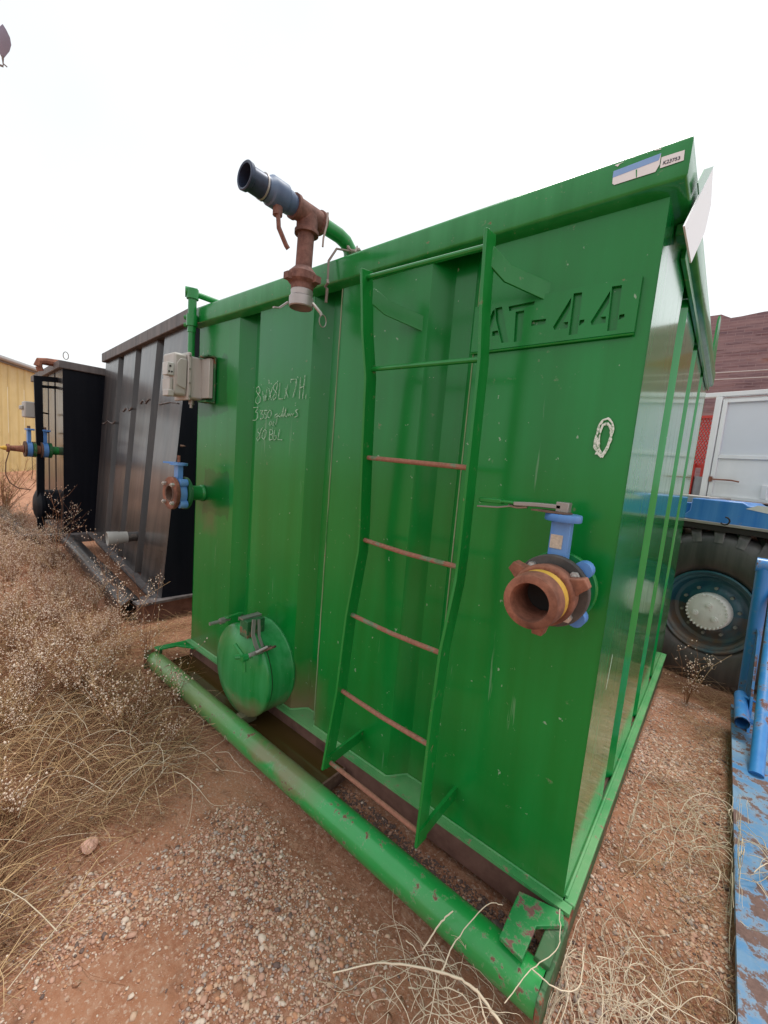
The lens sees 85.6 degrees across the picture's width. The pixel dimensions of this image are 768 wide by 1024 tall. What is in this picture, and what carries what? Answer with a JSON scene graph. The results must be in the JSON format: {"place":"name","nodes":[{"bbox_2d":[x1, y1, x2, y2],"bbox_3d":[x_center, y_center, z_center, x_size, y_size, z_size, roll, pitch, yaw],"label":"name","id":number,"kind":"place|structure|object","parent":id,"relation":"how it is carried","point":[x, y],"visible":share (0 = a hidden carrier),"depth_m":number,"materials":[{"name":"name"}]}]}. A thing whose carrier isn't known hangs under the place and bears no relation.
{"place":"outdoors","nodes":[
{"label":"outdoors","id":0,"kind":"place"},
{"bbox_2d":[0,24,10,67],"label":"hanging leaf","id":1,"kind":"object","parent":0,"point":[5,43],"visible":1,"depth_m":0.76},
{"bbox_2d":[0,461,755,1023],"bbox_3d":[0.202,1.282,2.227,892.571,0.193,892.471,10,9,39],"label":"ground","id":2,"kind":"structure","parent":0,"point":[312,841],"depth_m":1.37,"materials":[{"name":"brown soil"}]},
{"bbox_2d":[0,444,35,504],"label":"bare bush","id":3,"kind":"object","parent":2,"relation":"on","point":[3,460],"visible":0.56,"depth_m":8.15,"materials":[{"name":"plant"}]},
{"bbox_2d":[0,464,35,510],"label":"bare bush","id":4,"kind":"object","parent":2,"relation":"on","point":[4,498],"visible":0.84,"depth_m":7.18,"materials":[{"name":"plant"}]},
{"bbox_2d":[0,355,38,471],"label":"yellow building","id":5,"kind":"structure","parent":2,"relation":"on","point":[15,377],"depth_m":15.59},
{"bbox_2d":[0,351,105,544],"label":"black tank","id":6,"kind":"object","parent":2,"relation":"on","point":[64,409],"visible":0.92,"depth_m":5.88,"materials":[{"name":"metal"}]},
{"bbox_2d":[36,482,86,567],"bbox_3d":[-3.802,0.127,4.859,0.778,1.010,0.507,10,9,39],"label":"tall weed","id":7,"kind":"object","parent":2,"relation":"on","point":[56,536],"visible":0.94,"depth_m":4.75,"materials":[{"name":"plant"}]},
{"bbox_2d":[80,836,98,854],"bbox_3d":[-1.042,1.182,1.470,0.061,0.031,0.055,10,9,38],"label":"stone","id":8,"kind":"object","parent":2,"relation":"on","point":[91,844],"visible":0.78,"depth_m":1.46,"materials":[{"name":"stone"}]},
{"bbox_2d":[0,498,197,826],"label":"dry weeds","id":9,"kind":"object","parent":2,"relation":"on","point":[13,558],"visible":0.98,"depth_m":2.78,"materials":[{"name":"plant"}]},
{"bbox_2d":[76,525,122,604],"bbox_3d":[-2.498,0.467,3.708,0.325,0.790,0.473,2,7,-23],"label":"tall weed","id":10,"kind":"object","parent":2,"relation":"on","point":[98,561],"visible":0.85,"depth_m":3.76,"materials":[{"name":"plant"}]},
{"bbox_2d":[0,656,204,1002],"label":"fallen straw","id":11,"kind":"object","parent":2,"relation":"on","point":[18,868],"visible":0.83,"depth_m":1.73,"materials":[{"name":"beige plant"}]},
{"bbox_2d":[60,309,199,621],"bbox_3d":[-2.063,-0.635,5.300,3.293,2.617,2.931,11,10,44],"label":"black tank","id":12,"kind":"object","parent":2,"relation":"on","point":[148,428],"visible":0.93,"depth_m":4.13,"materials":[{"name":"metal"}]},
{"bbox_2d":[99,556,168,632],"bbox_3d":[-1.891,0.635,3.141,0.491,0.652,0.268,3,7,-17],"label":"tall weed","id":13,"kind":"object","parent":2,"relation":"on","point":[118,594],"visible":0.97,"depth_m":3.14,"materials":[{"name":"plant"}]},
{"bbox_2d":[123,566,167,670],"bbox_3d":[-1.523,0.690,2.667,0.255,0.703,0.229,10,9,39],"label":"tall weed","id":14,"kind":"object","parent":2,"relation":"on","point":[145,634],"visible":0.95,"depth_m":2.68,"materials":[{"name":"plant"}]},
{"bbox_2d":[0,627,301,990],"bbox_3d":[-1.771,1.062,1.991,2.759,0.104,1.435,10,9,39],"label":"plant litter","id":15,"kind":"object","parent":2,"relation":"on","point":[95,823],"visible":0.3,"depth_m":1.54,"materials":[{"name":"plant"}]},
{"bbox_2d":[74,706,255,830],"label":"dry grass","id":16,"kind":"structure","parent":2,"relation":"on","point":[169,765],"depth_m":1.80,"materials":[{"name":"plant"}]},
{"bbox_2d":[160,637,207,710],"bbox_3d":[-1.147,0.922,2.297,0.172,0.412,0.272,7,7,17],"label":"tall weed","id":17,"kind":"object","parent":2,"relation":"on","point":[175,688],"visible":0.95,"depth_m":2.28,"materials":[{"name":"plant"}]},
{"bbox_2d":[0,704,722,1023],"bbox_3d":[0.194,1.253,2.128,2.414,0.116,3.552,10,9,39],"label":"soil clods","id":18,"kind":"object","parent":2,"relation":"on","point":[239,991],"visible":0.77,"depth_m":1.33,"materials":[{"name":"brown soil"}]},
{"bbox_2d":[0,692,735,1023],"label":"gravel","id":19,"kind":"structure","parent":2,"relation":"on","point":[588,1010],"depth_m":1.34,"materials":[{"name":"beige gravel"}]},
{"bbox_2d":[544,875,736,1023],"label":"dry vine","id":20,"kind":"object","parent":19,"relation":"on","point":[610,994],"visible":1,"depth_m":1.14,"materials":[{"name":"plant"}]},
{"bbox_2d":[292,897,523,1023],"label":"dry vine","id":21,"kind":"object","parent":2,"relation":"on","point":[434,988],"visible":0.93,"depth_m":1.13,"materials":[{"name":"plant"}]},
{"bbox_2d":[333,902,502,1023],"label":"dead twig","id":22,"kind":"object","parent":2,"relation":"on","point":[480,996],"visible":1,"depth_m":1.12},
{"bbox_2d":[144,135,720,1023],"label":"storage tank","id":23,"kind":"object","parent":2,"relation":"on","point":[438,493],"visible":1,"depth_m":1.50,"materials":[{"name":"green metal"}]},
{"bbox_2d":[171,654,343,782],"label":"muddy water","id":24,"kind":"structure","parent":23,"relation":"in","point":[300,750],"depth_m":2.08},
{"bbox_2d":[504,909,584,1002],"bbox_3d":[0.451,1.226,1.098,0.333,0.083,0.105,-2,9,-44],"label":"dead twig","id":25,"kind":"object","parent":23,"relation":"on","point":[578,987],"visible":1,"depth_m":1.08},
{"bbox_2d":[492,920,503,928],"bbox_3d":[0.359,1.344,1.322,0.058,0.062,0.076,0,8,-32],"label":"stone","id":26,"kind":"object","parent":2,"relation":"on","point":[498,924],"visible":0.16,"depth_m":1.32,"materials":[{"name":"grey stone"}]},
{"bbox_2d":[618,758,735,960],"bbox_3d":[1.230,1.278,1.713,0.323,0.174,0.918,10,9,39],"label":"dry vine","id":27,"kind":"object","parent":2,"relation":"on","point":[704,833],"visible":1,"depth_m":1.69,"materials":[{"name":"plant"}]},
{"bbox_2d":[665,639,730,703],"bbox_3d":[2.255,1.153,3.026,0.314,0.481,0.299,1,8,-28],"label":"tall weed","id":28,"kind":"object","parent":2,"relation":"on","point":[692,683],"visible":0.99,"depth_m":2.96,"materials":[{"name":"plant"}]},
{"bbox_2d":[661,494,767,698],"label":"field truck","id":29,"kind":"object","parent":2,"relation":"on","point":[723,546],"visible":0.56,"depth_m":3.35,"materials":[{"name":"rubber"}]},
{"bbox_2d":[699,389,767,506],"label":"white cabin","id":30,"kind":"object","parent":29,"relation":"on","point":[736,464],"visible":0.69,"depth_m":3.84,"materials":[{"name":"metal"}]},
{"bbox_2d":[691,476,701,494],"bbox_3d":[3.617,-0.256,4.767,0.122,0.300,0.122,10,9,39],"label":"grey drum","id":31,"kind":"object","parent":30,"relation":"on","point":[697,481],"visible":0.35,"depth_m":4.73,"materials":[{"name":"paint"}]},
{"bbox_2d":[689,415,712,494],"bbox_3d":[3.597,-0.626,4.763,0.080,0.950,0.410,0,8,-36],"label":"machine guard","id":32,"kind":"object","parent":30,"relation":"on","point":[701,464],"visible":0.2,"depth_m":4.73,"materials":[{"name":"red paint"}]},
{"bbox_2d":[712,459,767,499],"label":"door panel","id":33,"kind":"structure","parent":30,"relation":"in","point":[751,475],"depth_m":3.83,"materials":[{"name":"white paint"}]},
{"bbox_2d":[720,401,767,455],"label":"window","id":34,"kind":"structure","parent":30,"relation":"in","point":[746,424],"depth_m":3.80,"materials":[{"name":"white glass"}]},
{"bbox_2d":[688,311,767,518],"bbox_3d":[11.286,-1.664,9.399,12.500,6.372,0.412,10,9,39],"label":"brick building","id":35,"kind":"structure","parent":2,"relation":"on","point":[742,345],"depth_m":10.74,"materials":[{"name":"brown brick"}]},
{"bbox_2d":[730,557,767,1023],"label":"blue frame","id":36,"kind":"object","parent":2,"relation":"on","point":[749,746],"visible":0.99,"depth_m":1.78,"materials":[{"name":"paint"}]},
{"bbox_2d":[736,782,767,931],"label":"dry vine","id":37,"kind":"object","parent":36,"relation":"on","point":[738,856],"visible":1,"depth_m":1.48,"materials":[{"name":"plant"}]},
{"bbox_2d":[0,591,755,1023],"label":"dry grass","id":38,"kind":"structure","parent":0,"point":[32,833],"depth_m":1.80,"materials":[{"name":"plant"}]},
{"bbox_2d":[0,0,767,431],"label":"sky","id":39,"kind":"structure","parent":0,"point":[128,128],"materials":[{"name":"white"}]},
{"bbox_2d":[714,376,767,379],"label":"overhead wire","id":40,"kind":"object","parent":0,"point":[741,378],"depth_m":10.27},
{"bbox_2d":[715,369,767,372],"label":"overhead wire","id":41,"kind":"object","parent":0,"point":[741,371],"depth_m":10.27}
]}

